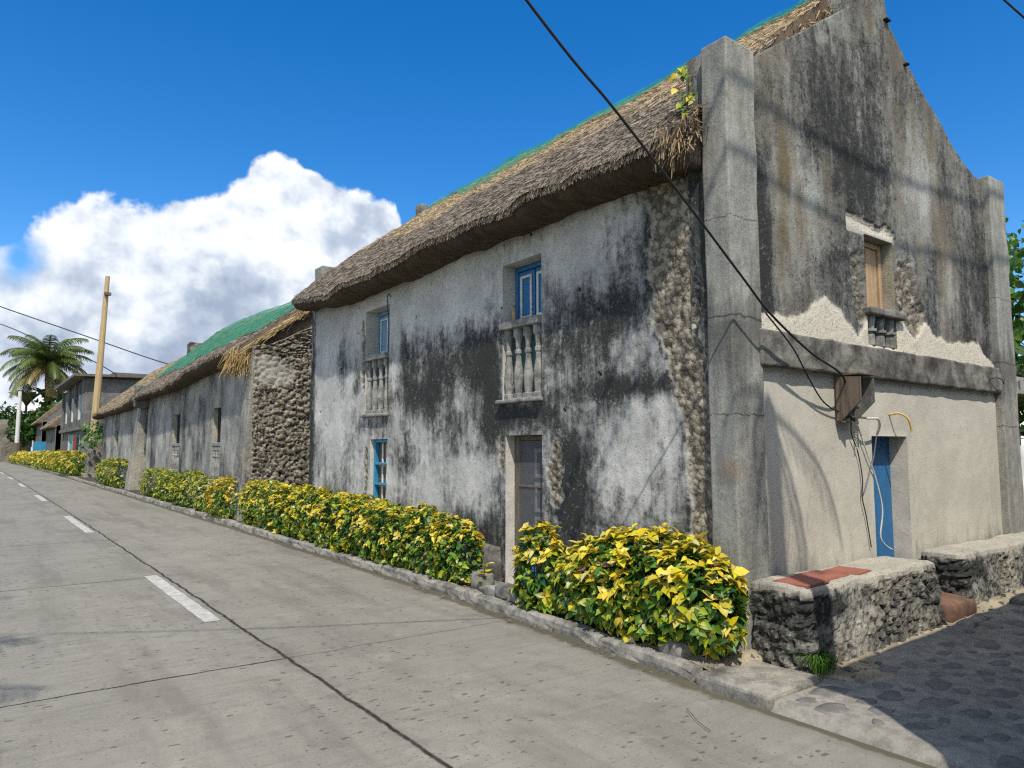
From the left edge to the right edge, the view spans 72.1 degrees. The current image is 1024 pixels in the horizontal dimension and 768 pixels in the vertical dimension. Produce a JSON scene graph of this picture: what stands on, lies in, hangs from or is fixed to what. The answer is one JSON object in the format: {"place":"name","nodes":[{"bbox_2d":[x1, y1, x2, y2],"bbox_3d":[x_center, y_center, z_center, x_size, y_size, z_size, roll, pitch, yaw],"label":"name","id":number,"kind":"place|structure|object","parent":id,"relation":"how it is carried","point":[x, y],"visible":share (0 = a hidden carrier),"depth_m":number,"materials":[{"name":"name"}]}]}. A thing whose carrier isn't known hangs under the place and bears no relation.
{"place":"outdoors","nodes":[
{"label":"outdoors","id":0,"kind":"place"},
{"bbox_2d":[7,461,649,647],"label":"planting bed","id":1,"kind":"object","parent":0,"point":[92,479],"visible":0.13,"depth_m":12.37,"materials":[{"name":"soil"}]},
{"bbox_2d":[11,391,21,463],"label":"utility pole","id":2,"kind":"object","parent":1,"relation":"on","point":[16,446],"visible":0.84,"depth_m":75.13,"materials":[{"name":"white paint"}]},
{"bbox_2d":[8,390,44,410],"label":"banana plant","id":3,"kind":"object","parent":1,"relation":"on","point":[33,397],"visible":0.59,"depth_m":88.88,"materials":[{"name":"green plant"}]},
{"bbox_2d":[31,441,45,458],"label":"gate","id":4,"kind":"structure","parent":1,"relation":"on","point":[38,446],"depth_m":72.34,"materials":[{"name":"blue metal"}]},
{"bbox_2d":[8,450,80,472],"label":"hedge","id":5,"kind":"object","parent":1,"relation":"on","point":[45,460],"visible":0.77,"depth_m":55.13,"materials":[{"name":"yellow plant"}]},
{"bbox_2d":[52,450,86,475],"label":"shrub","id":6,"kind":"object","parent":1,"relation":"on","point":[61,466],"visible":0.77,"depth_m":40.55,"materials":[{"name":"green plant"}]},
{"bbox_2d":[89,276,110,439],"bbox_3d":[-23.432,-0.487,39.906,0.768,11.510,0.590,4,-6,-36],"label":"utility pole","id":7,"kind":"object","parent":1,"relation":"on","point":[98,377],"visible":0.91,"depth_m":39.97,"materials":[{"name":"brown wood"}]},
{"bbox_2d":[0,306,167,363],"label":"overhead wire","id":8,"kind":"object","parent":7,"relation":"attached to","point":[82,334],"visible":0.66,"depth_m":41.97,"materials":[{"name":"black rubber"}]},
{"bbox_2d":[95,457,128,487],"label":"shrub","id":9,"kind":"object","parent":1,"relation":"on","point":[112,464],"visible":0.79,"depth_m":29.05,"materials":[{"name":"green plant"}]},
{"bbox_2d":[91,342,201,489],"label":"stone house","id":10,"kind":"structure","parent":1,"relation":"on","point":[125,422],"depth_m":30.76,"materials":[{"name":"paint"}]},
{"bbox_2d":[78,420,103,449],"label":"creeper","id":11,"kind":"object","parent":10,"relation":"attached to","point":[95,436],"visible":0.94,"depth_m":36.81,"materials":[{"name":"green plant"}]},
{"bbox_2d":[138,467,169,497],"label":"shrub","id":12,"kind":"object","parent":1,"relation":"on","point":[144,491],"visible":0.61,"depth_m":22.86,"materials":[{"name":"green plant"}]},
{"bbox_2d":[153,469,185,501],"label":"shrub","id":13,"kind":"object","parent":1,"relation":"on","point":[165,496],"visible":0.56,"depth_m":21.07,"materials":[{"name":"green plant"}]},
{"bbox_2d":[168,467,207,507],"bbox_3d":[-8.795,2.821,19.255,1.095,1.090,1.739,4,-6,-36],"label":"shrub","id":14,"kind":"object","parent":1,"relation":"on","point":[181,496],"visible":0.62,"depth_m":18.88,"materials":[{"name":"green plant"}]},
{"bbox_2d":[191,475,227,512],"bbox_3d":[-7.557,2.751,17.564,0.776,0.925,1.752,4,-6,-36],"label":"shrub","id":15,"kind":"object","parent":1,"relation":"on","point":[201,494],"visible":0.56,"depth_m":17.32,"materials":[{"name":"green plant"}]},
{"bbox_2d":[202,475,239,519],"bbox_3d":[-6.470,2.580,16.130,1.011,1.005,1.730,4,-6,-36],"label":"shrub","id":16,"kind":"object","parent":1,"relation":"on","point":[211,509],"visible":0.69,"depth_m":15.82,"materials":[{"name":"yellow plant"}]},
{"bbox_2d":[132,302,312,520],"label":"stone house","id":17,"kind":"structure","parent":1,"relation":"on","point":[233,400],"depth_m":16.96,"materials":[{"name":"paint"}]},
{"bbox_2d":[171,415,180,470],"bbox_3d":[-10.786,1.908,22.733,0.201,1.805,1.092,4,-6,-36],"label":"window","id":18,"kind":"structure","parent":17,"relation":"in","point":[175,460],"depth_m":22.88,"materials":[{"name":"white wood"}]},
{"bbox_2d":[211,408,221,475],"bbox_3d":[-7.794,1.543,18.713,0.201,1.805,0.842,4,-6,-36],"label":"window","id":19,"kind":"structure","parent":17,"relation":"in","point":[216,450],"depth_m":18.79,"materials":[{"name":"white wood"}]},
{"bbox_2d":[236,479,484,584],"bbox_3d":[-3.027,2.170,11.599,0.834,1.003,8.907,4,-6,-36],"label":"hedge","id":20,"kind":"object","parent":1,"relation":"on","point":[269,514],"visible":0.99,"depth_m":9.91,"materials":[{"name":"yellow plant"}]},
{"bbox_2d":[470,569,494,592],"bbox_3d":[-0.330,2.208,7.823,0.247,0.269,0.355,4,-6,-36],"label":"boulder","id":21,"kind":"object","parent":1,"relation":"on","point":[475,576],"visible":0.59,"depth_m":7.72,"materials":[{"name":"stone"}]},
{"bbox_2d":[477,562,493,592],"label":"seedling","id":22,"kind":"object","parent":1,"relation":"on","point":[487,570],"visible":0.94,"depth_m":7.74,"materials":[{"name":"yellow plant"}]},
{"bbox_2d":[484,580,523,601],"bbox_3d":[-0.102,2.259,7.659,0.297,0.142,0.814,4,-6,-36],"label":"door step","id":23,"kind":"object","parent":1,"relation":"on","point":[489,589],"depth_m":7.58,"materials":[{"name":"concrete"}]},
{"bbox_2d":[494,582,514,599],"bbox_3d":[-0.043,2.216,7.488,0.230,0.178,0.348,4,-6,-36],"label":"boulder","id":24,"kind":"object","parent":1,"relation":"on","point":[502,591],"visible":0.63,"depth_m":7.42,"materials":[{"name":"stone"}]},
{"bbox_2d":[510,519,566,615],"bbox_3d":[0.288,1.786,6.927,0.544,0.921,0.724,4,-6,-36],"label":"shrub","id":25,"kind":"object","parent":1,"relation":"on","point":[532,594],"visible":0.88,"depth_m":6.78,"materials":[{"name":"yellow plant"}]},
{"bbox_2d":[550,522,751,659],"bbox_3d":[1.096,1.657,5.946,0.795,1.002,2.054,4,-6,-36],"label":"shrub","id":26,"kind":"object","parent":1,"relation":"on","point":[640,608],"visible":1,"depth_m":5.55,"materials":[{"name":"yellow plant"}]},
{"bbox_2d":[0,462,936,767],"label":"road","id":27,"kind":"structure","parent":0,"point":[112,656],"depth_m":5.15,"materials":[{"name":"concrete"}]},
{"bbox_2d":[0,472,219,621],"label":"lane marking","id":28,"kind":"object","parent":27,"relation":"on","point":[193,607],"visible":0.98,"depth_m":7.94,"materials":[{"name":"paint"}]},
{"bbox_2d":[5,461,702,681],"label":"kerb","id":29,"kind":"structure","parent":27,"relation":"on","point":[682,668],"depth_m":7.26,"materials":[{"name":"concrete"}]},
{"bbox_2d":[0,0,1023,450],"label":"sky","id":30,"kind":"structure","parent":0,"point":[204,158],"materials":[{"name":"blue"}]},
{"bbox_2d":[695,659,821,711],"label":"pavement","id":31,"kind":"structure","parent":0,"point":[760,684],"depth_m":4.87,"materials":[{"name":"concrete"}]},
{"bbox_2d":[772,603,1023,767],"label":"side street","id":32,"kind":"structure","parent":0,"point":[940,745],"depth_m":4.53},
{"bbox_2d":[349,564,1016,680],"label":"gravel","id":33,"kind":"structure","parent":32,"relation":"on","point":[716,662],"depth_m":5.54,"materials":[{"name":"beige gravel"}]},
{"bbox_2d":[795,609,1023,767],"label":"paving stones","id":34,"kind":"object","parent":32,"relation":"on","point":[1003,761],"visible":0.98,"depth_m":4.66,"materials":[{"name":"grey stone"}]},
{"bbox_2d":[815,588,1023,681],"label":"dirt verge","id":35,"kind":"structure","parent":32,"relation":"on","point":[870,673],"depth_m":5.31,"materials":[{"name":"beige soil"}]},
{"bbox_2d":[788,648,849,674],"bbox_3d":[2.235,2.003,5.125,0.492,0.159,0.429,1,-5,-15],"label":"grass tuft","id":36,"kind":"object","parent":35,"relation":"on","point":[822,664],"visible":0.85,"depth_m":5.04,"materials":[{"name":"green plant"}]},
{"bbox_2d":[749,556,947,674],"bbox_3d":[2.891,1.906,5.945,2.276,0.702,0.586,4,-6,-36],"label":"stone bench","id":37,"kind":"object","parent":35,"relation":"on","point":[855,609],"visible":0.88,"depth_m":5.49,"materials":[{"name":"stone"}]},
{"bbox_2d":[940,592,976,622],"bbox_3d":[4.068,2.151,6.814,0.662,0.210,0.591,4,-6,-36],"label":"boulder","id":38,"kind":"object","parent":35,"relation":"on","point":[954,607],"depth_m":6.58,"materials":[{"name":"brown stone"}]},
{"bbox_2d":[920,532,1023,604],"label":"stone bench","id":39,"kind":"object","parent":35,"relation":"on","point":[978,571],"visible":0.76,"depth_m":7.26,"materials":[{"name":"grey stone"}]},
{"bbox_2d":[955,593,1023,627],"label":"paving stones","id":40,"kind":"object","parent":32,"relation":"on","point":[976,620],"depth_m":6.59,"materials":[{"name":"stone"}]},
{"bbox_2d":[1003,0,1023,18],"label":"overhead wire","id":41,"kind":"object","parent":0,"point":[1014,8],"visible":1,"depth_m":11.99,"materials":[{"name":"black rubber"}]},
{"bbox_3d":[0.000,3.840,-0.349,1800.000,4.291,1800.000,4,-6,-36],"label":"ground","id":42,"kind":"structure","parent":0,"visible":0},
{"bbox_2d":[0,420,30,461],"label":"rubble wall","id":43,"kind":"structure","parent":42,"relation":"on","point":[5,447],"depth_m":83.42,"materials":[{"name":"grey stone"}]},
{"bbox_2d":[0,401,35,446],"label":"tree","id":44,"kind":"object","parent":42,"relation":"on","point":[8,412],"visible":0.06,"depth_m":111.25,"materials":[{"name":"green plant"}]},
{"bbox_2d":[4,390,62,447],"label":"tree","id":45,"kind":"object","parent":42,"relation":"on","point":[28,419],"visible":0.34,"depth_m":82.27,"materials":[{"name":"green plant"}]},
{"bbox_2d":[32,387,59,394],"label":"banana plant","id":46,"kind":"object","parent":42,"relation":"on","point":[38,390],"visible":0.19,"depth_m":91.10,"materials":[{"name":"green plant"}]},
{"bbox_2d":[31,400,61,441],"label":"stone house","id":47,"kind":"structure","parent":42,"relation":"on","point":[55,411],"depth_m":74.06,"materials":[{"name":"paint"}]},
{"bbox_2d":[0,334,93,408],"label":"palm tree","id":48,"kind":"object","parent":42,"relation":"on","point":[50,364],"visible":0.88,"depth_m":85.17,"materials":[{"name":"green plant"}]},
{"bbox_2d":[40,414,62,458],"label":"stone house","id":49,"kind":"structure","parent":42,"relation":"on","point":[52,428],"depth_m":61.25,"materials":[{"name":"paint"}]},
{"bbox_2d":[81,439,101,476],"bbox_3d":[-22.754,4.183,38.699,1.424,2.258,1.023,4,-6,-36],"label":"gatepost","id":50,"kind":"object","parent":42,"relation":"on","point":[93,458],"visible":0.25,"depth_m":38.21,"materials":[{"name":"stone"}]},
{"bbox_2d":[54,372,147,466],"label":"townhouse","id":51,"kind":"structure","parent":42,"relation":"on","point":[77,399],"depth_m":47.62,"materials":[{"name":"paint"}]},
{"bbox_2d":[0,324,116,374],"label":"overhead wire","id":52,"kind":"object","parent":51,"relation":"attached to","point":[56,349],"visible":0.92,"depth_m":42.04,"materials":[{"name":"black rubber"}]},
{"bbox_2d":[65,402,67,423],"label":"window","id":53,"kind":"structure","parent":51,"relation":"in","point":[66,402],"depth_m":57.36,"materials":[{"name":"blue paint"}]},
{"bbox_2d":[68,434,72,460],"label":"door","id":54,"kind":"structure","parent":51,"relation":"in","point":[70,437],"depth_m":53.97,"materials":[{"name":"teal paint"}]},
{"bbox_2d":[71,399,73,421],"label":"window","id":55,"kind":"structure","parent":51,"relation":"in","point":[72,399],"depth_m":53.36,"materials":[{"name":"blue paint"}]},
{"bbox_2d":[72,436,76,449],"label":"hanging cloth","id":56,"kind":"object","parent":51,"relation":"hanging from","point":[74,442],"visible":0.84,"depth_m":48.74,"materials":[{"name":"red fabric"}]},
{"bbox_2d":[75,435,79,466],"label":"door","id":57,"kind":"structure","parent":51,"relation":"in","point":[78,439],"depth_m":49.40,"materials":[{"name":"teal paint"}]},
{"bbox_2d":[78,394,81,419],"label":"window","id":58,"kind":"structure","parent":51,"relation":"in","point":[80,396],"depth_m":49.32,"materials":[{"name":"blue paint"}]},
{"bbox_2d":[290,0,1023,650],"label":"stone house","id":59,"kind":"structure","parent":42,"relation":"on","point":[636,360],"depth_m":7.31,"materials":[{"name":"paint"}]},
{"bbox_2d":[359,310,389,417],"bbox_3d":[-2.038,-0.334,11.037,0.339,1.710,0.924,4,-6,-36],"label":"window","id":60,"kind":"structure","parent":59,"relation":"in","point":[376,398],"depth_m":11.03,"materials":[{"name":"blue paint"}]},
{"bbox_2d":[373,439,386,500],"bbox_3d":[-1.956,1.341,10.803,0.105,0.981,0.584,4,-6,-36],"label":"window","id":61,"kind":"structure","parent":59,"relation":"in","point":[380,445],"depth_m":10.94,"materials":[{"name":"blue paint"}]},
{"bbox_2d":[387,294,390,404],"bbox_3d":[-1.874,-0.530,10.659,0.018,1.687,0.119,4,-6,-36],"label":"wire","id":62,"kind":"object","parent":59,"relation":"attached to","point":[388,350],"visible":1,"depth_m":10.66,"materials":[{"name":"black rubber"}]},
{"bbox_2d":[495,260,542,403],"bbox_3d":[0.169,-0.600,8.056,0.318,1.640,0.820,4,-6,-36],"label":"window","id":63,"kind":"structure","parent":59,"relation":"in","point":[526,377],"depth_m":8.08,"materials":[{"name":"blue paint"}]},
{"bbox_2d":[515,435,541,583],"bbox_3d":[0.250,1.424,7.887,0.090,1.691,0.664,4,-6,-36],"label":"door","id":64,"kind":"structure","parent":59,"relation":"in","point":[528,452],"depth_m":8.03,"materials":[{"name":"grey wood"}]},
{"bbox_2d":[670,59,696,116],"bbox_3d":[1.526,-2.550,6.061,0.439,0.591,0.187,2,-5,-18],"label":"creeper","id":65,"kind":"object","parent":59,"relation":"attached to","point":[682,71],"visible":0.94,"depth_m":6.04,"materials":[{"name":"green plant"}]},
{"bbox_2d":[835,372,875,422],"bbox_3d":[3.208,0.134,6.568,0.280,0.453,0.248,4,-6,-36],"label":"meter box","id":66,"kind":"object","parent":59,"relation":"attached to","point":[855,396],"visible":0.99,"depth_m":6.55,"materials":[{"name":"brown wood"}]},
{"bbox_2d":[525,0,845,382],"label":"power cable","id":67,"kind":"object","parent":66,"relation":"attached to","point":[582,71],"visible":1,"depth_m":4.95,"materials":[{"name":"black rubber"}]},
{"bbox_2d":[765,313,838,411],"bbox_3d":[2.542,-0.157,6.117,1.381,0.751,0.038,5,-7,-44],"label":"power cable","id":68,"kind":"object","parent":66,"relation":"attached to","point":[772,321],"visible":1,"depth_m":6.05,"materials":[{"name":"black rubber"}]},
{"bbox_2d":[850,423,871,546],"bbox_3d":[3.330,0.963,6.723,0.321,1.202,0.024,4,-7,-40],"label":"wire","id":69,"kind":"object","parent":66,"relation":"hanging from","point":[862,483],"visible":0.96,"depth_m":6.74,"materials":[{"name":"black rubber"}]},
{"bbox_2d":[863,436,876,492],"bbox_3d":[3.484,0.780,6.855,0.281,0.556,0.022,3,-6,-33],"label":"wire","id":70,"kind":"object","parent":59,"relation":"attached to","point":[872,464],"visible":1,"depth_m":6.88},
{"bbox_2d":[860,416,880,434],"bbox_3d":[3.474,0.404,6.786,0.439,0.177,0.093,5,-7,-43],"label":"wire","id":71,"kind":"object","parent":59,"relation":"attached to","point":[878,420],"visible":1,"depth_m":6.78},
{"bbox_2d":[857,426,892,549],"bbox_3d":[3.554,1.030,6.893,0.609,1.230,0.028,4,-7,-37],"label":"wire","id":72,"kind":"object","parent":59,"relation":"attached to","point":[877,487],"visible":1,"depth_m":6.91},
{"bbox_2d":[871,437,893,556],"bbox_3d":[3.734,1.395,7.259,0.734,1.695,0.028,4,-6,-36],"label":"door","id":73,"kind":"structure","parent":59,"relation":"in","point":[881,463],"depth_m":7.38,"materials":[{"name":"blue paint"}]},
{"bbox_2d":[862,241,906,348],"bbox_3d":[3.802,-0.941,7.325,0.742,1.131,0.264,4,-6,-36],"label":"window","id":74,"kind":"structure","parent":59,"relation":"in","point":[880,320],"depth_m":7.35,"materials":[{"name":"brown wood"}]},
{"bbox_2d":[889,412,912,430],"bbox_3d":[3.955,0.384,7.154,0.210,0.194,0.062,-2,-5,19],"label":"conduit","id":75,"kind":"object","parent":59,"relation":"attached to","point":[907,418],"visible":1,"depth_m":7.13,"materials":[{"name":"yellow plastic"}]},
{"bbox_2d":[640,641,761,669],"bbox_3d":[1.540,2.109,5.529,0.720,0.140,0.800,4,-6,-36],"label":"dirt corner","id":76,"kind":"object","parent":42,"relation":"on","point":[744,656],"visible":0.2,"depth_m":5.31,"materials":[{"name":"beige soil"}]},
{"bbox_2d":[658,637,692,661],"bbox_3d":[1.259,2.037,5.417,0.240,0.192,0.306,4,-6,-36],"label":"boulder","id":77,"kind":"object","parent":76,"relation":"on","point":[679,648],"visible":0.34,"depth_m":5.29,"materials":[{"name":"stone"}]},
{"bbox_2d":[1005,218,1023,438],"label":"tree","id":78,"kind":"object","parent":42,"relation":"on","point":[1016,257],"visible":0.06,"depth_m":12.18,"materials":[{"name":"green plant"}]},
{"bbox_2d":[1016,369,1023,444],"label":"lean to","id":79,"kind":"object","parent":42,"relation":"on","point":[1020,386],"visible":0.02,"depth_m":11.99,"materials":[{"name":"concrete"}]},
{"bbox_2d":[1020,445,1023,487],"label":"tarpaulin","id":80,"kind":"object","parent":79,"relation":"hanging from","point":[1022,454],"visible":0.02,"depth_m":10.93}
]}

